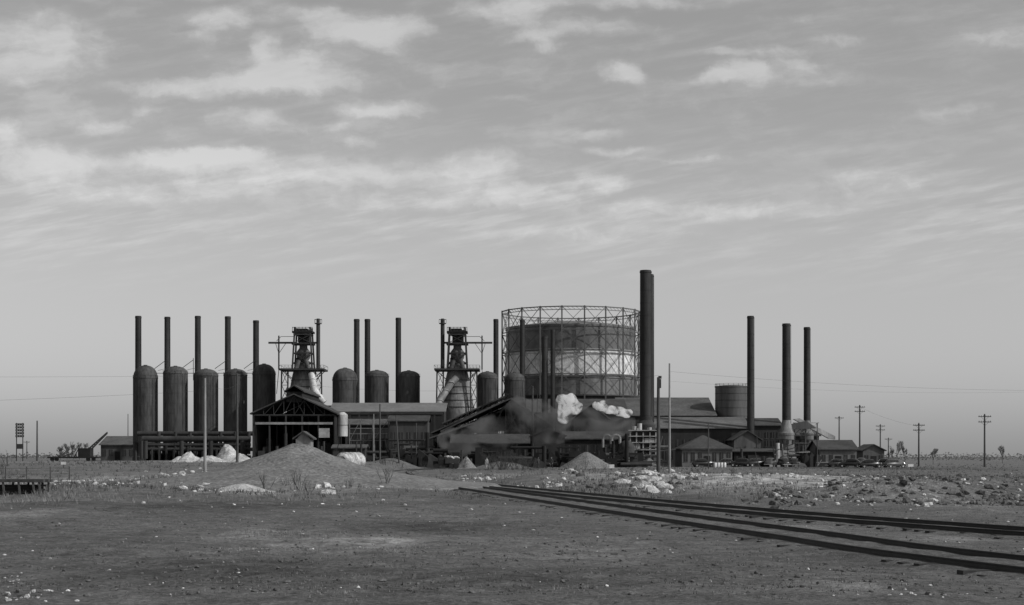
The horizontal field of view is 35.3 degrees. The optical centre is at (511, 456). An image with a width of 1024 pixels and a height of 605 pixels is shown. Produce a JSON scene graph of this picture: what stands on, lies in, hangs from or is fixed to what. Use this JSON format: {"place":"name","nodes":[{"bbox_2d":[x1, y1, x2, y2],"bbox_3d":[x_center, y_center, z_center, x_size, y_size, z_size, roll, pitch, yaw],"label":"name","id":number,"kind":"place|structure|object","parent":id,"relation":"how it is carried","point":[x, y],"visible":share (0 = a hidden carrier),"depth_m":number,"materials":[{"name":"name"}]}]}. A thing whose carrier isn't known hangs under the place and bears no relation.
{"place":"outdoors","nodes":[
{"label":"outdoors","id":0,"kind":"place"},
{"bbox_2d":[220,527,432,554],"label":"dry grass","id":1,"kind":"structure","parent":0,"point":[322,535],"depth_m":36.21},
{"bbox_2d":[0,457,1023,604],"bbox_3d":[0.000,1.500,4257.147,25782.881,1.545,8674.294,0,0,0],"label":"ground","id":2,"kind":"structure","parent":0,"point":[168,514],"depth_m":36.92,"materials":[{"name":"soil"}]},
{"bbox_2d":[15,423,23,460],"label":"railroad signal board","id":3,"kind":"object","parent":2,"relation":"on","point":[19,425],"visible":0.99,"depth_m":299.85,"materials":[{"name":"metal"}]},
{"bbox_2d":[0,479,53,494],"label":"timber loading platform","id":4,"kind":"structure","parent":2,"relation":"on","point":[28,488],"depth_m":78.20,"materials":[{"name":"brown wood"}]},
{"bbox_2d":[47,432,107,460],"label":"derrick crane","id":5,"kind":"object","parent":2,"relation":"on","point":[87,453],"visible":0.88,"depth_m":318.90,"materials":[{"name":"metal"}]},
{"bbox_2d":[99,436,132,459],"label":"storage shed","id":6,"kind":"structure","parent":2,"relation":"on","point":[116,447],"depth_m":370.00,"materials":[{"name":"grey"}]},
{"bbox_2d":[135,316,141,369],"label":"smokestack","id":7,"kind":"object","parent":2,"relation":"on","point":[137,341],"visible":0.34,"depth_m":355.38,"materials":[{"name":"metal"}]},
{"bbox_2d":[132,365,157,460],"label":"hot blast stove","id":8,"kind":"object","parent":2,"relation":"on","point":[145,402],"visible":0.82,"depth_m":347.78,"materials":[{"name":"metal"}]},
{"bbox_2d":[164,317,170,369],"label":"smokestack","id":9,"kind":"object","parent":2,"relation":"on","point":[167,337],"visible":0.28,"depth_m":355.45,"materials":[{"name":"metal"}]},
{"bbox_2d":[163,366,187,442],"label":"hot blast stove","id":10,"kind":"object","parent":2,"relation":"on","point":[175,403],"visible":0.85,"depth_m":347.75,"materials":[{"name":"metal"}]},
{"bbox_2d":[137,431,251,460],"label":"rack","id":11,"kind":"object","parent":2,"relation":"on","point":[172,451],"visible":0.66,"depth_m":340.64,"materials":[{"name":"metal"}]},
{"bbox_2d":[11,471,383,490],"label":"rubble stones","id":12,"kind":"object","parent":2,"relation":"on","point":[138,482],"visible":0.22,"depth_m":104.73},
{"bbox_2d":[195,316,200,371],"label":"smokestack","id":13,"kind":"object","parent":2,"relation":"on","point":[197,342],"visible":0.41,"depth_m":355.43,"materials":[{"name":"metal"}]},
{"bbox_2d":[203,378,206,471],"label":"utility pole","id":14,"kind":"object","parent":2,"relation":"on","point":[204,459],"visible":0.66,"depth_m":116.05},
{"bbox_2d":[193,368,217,453],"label":"hot blast stove","id":15,"kind":"object","parent":2,"relation":"on","point":[209,375],"visible":0.67,"depth_m":347.80,"materials":[{"name":"metal"}]},
{"bbox_2d":[216,444,238,461],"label":"limestone pile","id":16,"kind":"object","parent":2,"relation":"on","point":[227,452],"visible":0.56,"depth_m":253.41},
{"bbox_2d":[225,316,230,370],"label":"smokestack","id":17,"kind":"object","parent":2,"relation":"on","point":[228,337],"visible":0.34,"depth_m":355.49,"materials":[{"name":"metal"}]},
{"bbox_2d":[223,368,247,442],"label":"hot blast stove","id":18,"kind":"object","parent":2,"relation":"on","point":[229,403],"visible":0.7,"depth_m":347.89,"materials":[{"name":"metal"}]},
{"bbox_2d":[236,374,238,461],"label":"utility pole","id":19,"kind":"object","parent":2,"relation":"on","point":[237,457],"visible":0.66,"depth_m":239.86,"materials":[{"name":"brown wood"}]},
{"bbox_2d":[218,484,275,491],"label":"pale gravel pile","id":20,"kind":"object","parent":2,"relation":"on","point":[245,486],"visible":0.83,"depth_m":87.08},
{"bbox_2d":[253,320,258,369],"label":"smokestack","id":21,"kind":"object","parent":2,"relation":"on","point":[256,341],"visible":0.35,"depth_m":355.41,"materials":[{"name":"metal"}]},
{"bbox_2d":[252,363,275,411],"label":"hot blast stove","id":22,"kind":"object","parent":2,"relation":"on","point":[263,391],"visible":0.5,"depth_m":347.90,"materials":[{"name":"metal"}]},
{"bbox_2d":[218,443,365,470],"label":"gravel pile","id":23,"kind":"object","parent":2,"relation":"on","point":[293,453],"visible":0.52,"depth_m":116.75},
{"bbox_2d":[252,395,340,457],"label":"trusses and columns","id":24,"kind":"object","parent":2,"relation":"on","point":[284,416],"visible":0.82,"depth_m":309.95,"materials":[{"name":"dark steel"}]},
{"bbox_2d":[268,318,330,440],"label":"blast furnace","id":25,"kind":"object","parent":2,"relation":"on","point":[304,372],"visible":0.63,"depth_m":343.06,"materials":[{"name":"metal"}]},
{"bbox_2d":[254,406,344,456],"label":"walls","id":26,"kind":"structure","parent":2,"relation":"on","point":[261,433],"depth_m":337.70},
{"bbox_2d":[250,393,339,414],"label":"roof","id":27,"kind":"structure","parent":26,"relation":"on","point":[267,409],"depth_m":316.01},
{"bbox_2d":[286,392,318,405],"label":"monitor walls","id":28,"kind":"structure","parent":27,"relation":"on","point":[304,395],"depth_m":312.69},
{"bbox_2d":[266,438,332,454],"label":"machinery","id":29,"kind":"object","parent":2,"relation":"on","point":[328,448],"visible":0.11,"depth_m":314.08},
{"bbox_2d":[292,431,316,446],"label":"tool shed","id":30,"kind":"structure","parent":2,"relation":"on","point":[305,437],"depth_m":215.00,"materials":[{"name":"grey wood"}]},
{"bbox_2d":[125,462,501,489],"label":"gravel pile","id":31,"kind":"object","parent":2,"relation":"on","point":[332,475],"visible":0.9,"depth_m":98.91,"materials":[{"name":"gravel"}]},
{"bbox_2d":[337,412,347,443],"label":"water tank","id":32,"kind":"object","parent":2,"relation":"on","point":[342,423],"visible":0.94,"depth_m":314.08,"materials":[{"name":"metal"}]},
{"bbox_2d":[332,367,357,402],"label":"hot blast stove","id":33,"kind":"object","parent":2,"relation":"on","point":[344,380],"visible":0.4,"depth_m":347.81,"materials":[{"name":"metal"}]},
{"bbox_2d":[331,444,368,458],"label":"shed","id":34,"kind":"structure","parent":2,"relation":"on","point":[350,447],"depth_m":300.00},
{"bbox_2d":[336,452,365,466],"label":"pile","id":35,"kind":"object","parent":2,"relation":"on","point":[357,458],"visible":0.49,"depth_m":178.00,"materials":[{"name":"white stone"}]},
{"bbox_2d":[354,319,359,402],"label":"smokestack","id":36,"kind":"object","parent":2,"relation":"on","point":[357,346],"visible":0.49,"depth_m":356.54,"materials":[{"name":"metal"}]},
{"bbox_2d":[364,319,369,393],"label":"smokestack","id":37,"kind":"object","parent":2,"relation":"on","point":[367,345],"visible":0.42,"depth_m":351.45,"materials":[{"name":"metal"}]},
{"bbox_2d":[350,425,387,456],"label":"walls","id":38,"kind":"structure","parent":2,"relation":"on","point":[370,431],"depth_m":322.00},
{"bbox_2d":[349,419,388,455],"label":"pipe rack","id":39,"kind":"object","parent":2,"relation":"on","point":[360,433],"visible":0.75,"depth_m":317.90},
{"bbox_2d":[365,370,388,402],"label":"hot blast stove","id":40,"kind":"object","parent":2,"relation":"on","point":[377,383],"visible":0.4,"depth_m":347.85,"materials":[{"name":"metal"}]},
{"bbox_2d":[330,412,442,442],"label":"stock house columns","id":41,"kind":"structure","parent":2,"relation":"on","point":[387,413],"depth_m":326.85,"materials":[{"name":"metal"}]},
{"bbox_2d":[332,412,445,445],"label":"walls","id":42,"kind":"structure","parent":2,"relation":"on","point":[440,419],"depth_m":330.00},
{"bbox_2d":[328,403,447,411],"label":"roof","id":43,"kind":"structure","parent":42,"relation":"on","point":[392,407],"depth_m":333.25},
{"bbox_2d":[332,442,451,461],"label":"yard machinery","id":44,"kind":"object","parent":2,"relation":"on","point":[368,458],"visible":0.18,"depth_m":289.20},
{"bbox_2d":[372,458,421,468],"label":"ore pile","id":45,"kind":"object","parent":2,"relation":"on","point":[389,461],"visible":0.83,"depth_m":260.25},
{"bbox_2d":[395,318,400,402],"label":"smokestack","id":46,"kind":"object","parent":2,"relation":"on","point":[398,346],"visible":0.5,"depth_m":355.48,"materials":[{"name":"metal"}]},
{"bbox_2d":[397,370,419,402],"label":"hot blast stove","id":47,"kind":"object","parent":2,"relation":"on","point":[408,386],"visible":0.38,"depth_m":347.90,"materials":[{"name":"metal"}]},
{"bbox_2d":[389,422,429,456],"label":"walls","id":48,"kind":"structure","parent":2,"relation":"on","point":[404,427],"depth_m":312.00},
{"bbox_2d":[391,432,424,448],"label":"windows","id":49,"kind":"structure","parent":48,"relation":"attached to","point":[393,437],"depth_m":311.96,"materials":[{"name":"black glass"}]},
{"bbox_2d":[387,415,431,421],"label":"roof","id":50,"kind":"structure","parent":48,"relation":"on","point":[412,418],"depth_m":313.30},
{"bbox_2d":[433,456,459,468],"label":"dump truck","id":51,"kind":"object","parent":2,"relation":"on","point":[442,460],"visible":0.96,"depth_m":261.05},
{"bbox_2d":[434,318,491,433],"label":"blast furnace","id":52,"kind":"object","parent":2,"relation":"on","point":[455,395],"visible":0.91,"depth_m":342.77,"materials":[{"name":"metal"}]},
{"bbox_2d":[429,393,512,458],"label":"inclined conveyor","id":53,"kind":"object","parent":2,"relation":"on","point":[500,400],"visible":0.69,"depth_m":304.71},
{"bbox_2d":[433,402,534,456],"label":"trusses and columns","id":54,"kind":"object","parent":2,"relation":"on","point":[500,415],"visible":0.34,"depth_m":299.95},
{"bbox_2d":[478,371,498,433],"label":"hot blast stove","id":55,"kind":"object","parent":2,"relation":"on","point":[489,380],"visible":0.38,"depth_m":347.97,"materials":[{"name":"metal"}]},
{"bbox_2d":[452,444,527,459],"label":"walls","id":56,"kind":"structure","parent":2,"relation":"on","point":[466,447],"depth_m":289.00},
{"bbox_2d":[450,434,529,443],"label":"roof","id":57,"kind":"structure","parent":56,"relation":"on","point":[490,439],"depth_m":290.45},
{"bbox_2d":[435,404,548,457],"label":"walls","id":58,"kind":"structure","parent":2,"relation":"on","point":[523,423],"depth_m":325.80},
{"bbox_2d":[431,398,551,433],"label":"roof","id":59,"kind":"structure","parent":58,"relation":"on","point":[529,413],"depth_m":307.33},
{"bbox_2d":[493,319,498,433],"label":"smokestack","id":60,"kind":"object","parent":2,"relation":"on","point":[496,346],"visible":0.38,"depth_m":355.58,"materials":[{"name":"metal"}]},
{"bbox_2d":[1,491,1016,599],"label":"dark weeds","id":61,"kind":"object","parent":2,"relation":"on","point":[495,576],"visible":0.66,"depth_m":26.61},
{"bbox_2d":[0,460,1021,499],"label":"dark weeds","id":62,"kind":"object","parent":2,"relation":"on","point":[323,495],"visible":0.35,"depth_m":103.07,"materials":[{"name":"plant"}]},
{"bbox_2d":[0,477,1023,598],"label":"scattered stones","id":63,"kind":"object","parent":2,"relation":"on","point":[583,586],"visible":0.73,"depth_m":26.65,"materials":[{"name":"stone"}]},
{"bbox_2d":[0,460,1023,507],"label":"dry grass","id":64,"kind":"structure","parent":2,"relation":"on","point":[624,486],"depth_m":81.56,"materials":[{"name":"plant"}]},
{"bbox_2d":[0,452,1023,460],"bbox_3d":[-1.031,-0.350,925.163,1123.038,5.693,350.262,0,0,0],"label":"distant treeline","id":65,"kind":"object","parent":2,"relation":"on","point":[886,457],"visible":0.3,"depth_m":870.56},
{"bbox_2d":[504,372,524,433],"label":"hot blast stove","id":66,"kind":"object","parent":2,"relation":"on","point":[513,381],"visible":0.42,"depth_m":348.13,"materials":[{"name":"metal"}]},
{"bbox_2d":[460,473,577,487],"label":"rubble stones","id":67,"kind":"object","parent":2,"relation":"on","point":[535,486],"visible":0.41,"depth_m":113.25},
{"bbox_2d":[520,319,524,377],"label":"smokestack","id":68,"kind":"object","parent":2,"relation":"on","point":[522,346],"visible":0.41,"depth_m":355.52,"materials":[{"name":"metal"}]},
{"bbox_2d":[384,432,666,467],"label":"yard machinery","id":69,"kind":"object","parent":2,"relation":"on","point":[409,456],"visible":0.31,"depth_m":279.12,"materials":[{"name":"metal"}]},
{"bbox_2d":[426,447,651,467],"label":"yard machinery","id":70,"kind":"object","parent":2,"relation":"on","point":[432,458],"visible":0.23,"depth_m":275.95,"materials":[{"name":"metal"}]},
{"bbox_2d":[542,336,547,429],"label":"smokestack","id":71,"kind":"object","parent":2,"relation":"on","point":[545,375],"visible":0.69,"depth_m":329.46,"materials":[{"name":"metal"}]},
{"bbox_2d":[534,436,564,461],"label":"walls","id":72,"kind":"structure","parent":2,"relation":"on","point":[552,443],"depth_m":292.00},
{"bbox_2d":[550,330,554,429],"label":"smokestack","id":73,"kind":"object","parent":2,"relation":"on","point":[552,378],"visible":0.73,"depth_m":299.64,"materials":[{"name":"metal"}]},
{"bbox_2d":[501,305,639,433],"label":"gasholder","id":74,"kind":"object","parent":2,"relation":"on","point":[590,354],"visible":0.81,"depth_m":385.87,"materials":[{"name":"metal"}]},
{"bbox_2d":[527,414,626,433],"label":"walls","id":75,"kind":"structure","parent":2,"relation":"on","point":[562,418],"depth_m":335.00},
{"bbox_2d":[525,399,628,414],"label":"roof","id":76,"kind":"structure","parent":75,"relation":"on","point":[577,406],"depth_m":341.29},
{"bbox_2d":[559,452,620,468],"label":"ore pile","id":77,"kind":"object","parent":2,"relation":"on","point":[591,460],"visible":0.84,"depth_m":259.68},
{"bbox_2d":[571,420,608,430],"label":"walls","id":78,"kind":"structure","parent":2,"relation":"on","point":[594,425],"depth_m":318.00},
{"bbox_2d":[572,405,607,420],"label":"gable ends","id":79,"kind":"object","parent":78,"relation":"on","point":[591,412],"visible":0.88,"depth_m":318.02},
{"bbox_2d":[565,439,624,457],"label":"walls","id":80,"kind":"structure","parent":2,"relation":"on","point":[584,442],"depth_m":303.00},
{"bbox_2d":[559,468,699,490],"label":"dark rubble","id":81,"kind":"object","parent":2,"relation":"on","point":[615,478],"visible":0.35,"depth_m":100.77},
{"bbox_2d":[606,436,675,460],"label":"yard machinery","id":82,"kind":"object","parent":2,"relation":"on","point":[652,457],"visible":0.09,"depth_m":295.24,"materials":[{"name":"grey"}]},
{"bbox_2d":[628,431,655,454],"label":"walls","id":83,"kind":"structure","parent":2,"relation":"on","point":[639,439],"depth_m":302.00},
{"bbox_2d":[628,430,656,454],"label":"balconies","id":84,"kind":"structure","parent":83,"relation":"attached to","point":[649,440],"depth_m":301.65,"materials":[{"name":"paint"}]},
{"bbox_2d":[640,270,651,416],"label":"smokestack","id":85,"kind":"object","parent":2,"relation":"on","point":[645,332],"visible":0.79,"depth_m":309.04,"materials":[{"name":"metal"}]},
{"bbox_2d":[614,468,685,492],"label":"rubble stones","id":86,"kind":"object","parent":2,"relation":"on","point":[647,485],"visible":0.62,"depth_m":101.30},
{"bbox_2d":[651,274,653,421],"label":"smokestack","id":87,"kind":"object","parent":2,"relation":"on","point":[652,386],"visible":0.23,"depth_m":321.42,"materials":[{"name":"metal"}]},
{"bbox_2d":[656,377,659,472],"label":"utility pole","id":88,"kind":"object","parent":2,"relation":"on","point":[658,437],"visible":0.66,"depth_m":179.83,"materials":[{"name":"grey wood"}]},
{"bbox_2d":[615,397,716,430],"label":"rolling mill","id":89,"kind":"object","parent":2,"relation":"on","point":[691,406],"visible":0.09,"depth_m":356.18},
{"bbox_2d":[668,363,670,472],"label":"utility pole","id":90,"kind":"object","parent":2,"relation":"on","point":[669,443],"visible":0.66,"depth_m":199.90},
{"bbox_2d":[654,417,747,465],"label":"machine shop","id":91,"kind":"structure","parent":2,"relation":"on","point":[688,429],"depth_m":325.00},
{"bbox_2d":[675,450,731,466],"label":"walls","id":92,"kind":"structure","parent":2,"relation":"on","point":[679,458],"depth_m":305.00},
{"bbox_2d":[673,435,734,449],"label":"roof","id":93,"kind":"structure","parent":92,"relation":"on","point":[699,443],"depth_m":306.10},
{"bbox_2d":[684,452,730,461],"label":"windows","id":94,"kind":"structure","parent":92,"relation":"attached to","point":[693,456],"depth_m":304.96,"materials":[{"name":"black glass"}]},
{"bbox_2d":[393,468,1023,582],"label":"railroad track","id":95,"kind":"structure","parent":2,"relation":"on","point":[1000,566],"depth_m":37.85,"materials":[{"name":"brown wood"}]},
{"bbox_2d":[410,474,1023,540],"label":"railroad track","id":96,"kind":"structure","parent":2,"relation":"on","point":[1001,532],"depth_m":51.34,"materials":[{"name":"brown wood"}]},
{"bbox_2d":[715,383,746,417],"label":"storage tank","id":97,"kind":"object","parent":2,"relation":"on","point":[730,401],"visible":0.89,"depth_m":351.96,"materials":[{"name":"metal"}]},
{"bbox_2d":[727,441,760,447],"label":"walls","id":98,"kind":"structure","parent":2,"relation":"on","point":[742,444],"depth_m":315.00,"materials":[{"name":"grey"}]},
{"bbox_2d":[747,316,754,433],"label":"smokestack","id":99,"kind":"object","parent":2,"relation":"on","point":[750,382],"visible":0.87,"depth_m":324.39,"materials":[{"name":"metal"}]},
{"bbox_2d":[732,448,775,466],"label":"storage shed","id":100,"kind":"structure","parent":2,"relation":"on","point":[763,453],"depth_m":308.00,"materials":[{"name":"grey metal"}]},
{"bbox_2d":[656,472,872,487],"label":"rubble stones","id":101,"kind":"object","parent":2,"relation":"on","point":[740,476],"visible":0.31,"depth_m":115.98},
{"bbox_2d":[755,426,780,456],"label":"walls","id":102,"kind":"structure","parent":2,"relation":"on","point":[768,429],"depth_m":330.00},
{"bbox_2d":[745,418,780,425],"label":"roof","id":103,"kind":"structure","parent":102,"relation":"on","point":[767,421],"depth_m":331.92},
{"bbox_2d":[734,485,824,508],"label":"dark rubble","id":104,"kind":"object","parent":2,"relation":"on","point":[777,504],"visible":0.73,"depth_m":69.01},
{"bbox_2d":[739,443,827,466],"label":"yard machinery","id":105,"kind":"object","parent":2,"relation":"on","point":[780,453],"visible":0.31,"depth_m":307.59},
{"bbox_2d":[740,437,827,466],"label":"yard machinery","id":106,"kind":"object","parent":2,"relation":"on","point":[807,459],"visible":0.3,"depth_m":308.60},
{"bbox_2d":[778,323,794,459],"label":"smokestack","id":107,"kind":"object","parent":2,"relation":"on","point":[786,432],"visible":0.8,"depth_m":319.24,"materials":[{"name":"metal"}]},
{"bbox_2d":[799,327,813,451],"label":"smokestack","id":108,"kind":"object","parent":2,"relation":"on","point":[807,380],"visible":0.8,"depth_m":329.39,"materials":[{"name":"metal"}]},
{"bbox_2d":[780,418,834,453],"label":"skip hoist tower","id":109,"kind":"structure","parent":2,"relation":"on","point":[799,424],"depth_m":324.00,"materials":[{"name":"grey"}]},
{"bbox_2d":[806,440,858,466],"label":"warehouse","id":110,"kind":"structure","parent":2,"relation":"on","point":[843,450],"depth_m":310.10,"materials":[{"name":"metal"}]},
{"bbox_2d":[855,405,864,445],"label":"utility pole","id":111,"kind":"object","parent":2,"relation":"on","point":[859,411],"visible":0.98,"depth_m":369.87,"materials":[{"name":"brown wood"}]},
{"bbox_2d":[17,371,1002,423],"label":"overhead wires","id":112,"kind":"object","parent":111,"relation":"attached to","point":[517,388],"visible":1,"depth_m":207.64,"materials":[{"name":"metal"}]},
{"bbox_2d":[813,470,1023,506],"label":"rubble stones","id":113,"kind":"object","parent":2,"relation":"on","point":[925,504],"visible":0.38,"depth_m":74.95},
{"bbox_2d":[821,473,1023,505],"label":"dark rubble","id":114,"kind":"object","parent":2,"relation":"on","point":[906,499],"visible":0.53,"depth_m":76.70,"materials":[{"name":"stone"}]},
{"bbox_2d":[0,0,1023,456],"label":"sky","id":115,"kind":"structure","parent":0,"point":[851,172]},
{"bbox_2d":[562,431,629,438],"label":"roof","id":116,"kind":"structure","parent":0,"point":[584,434],"depth_m":305.59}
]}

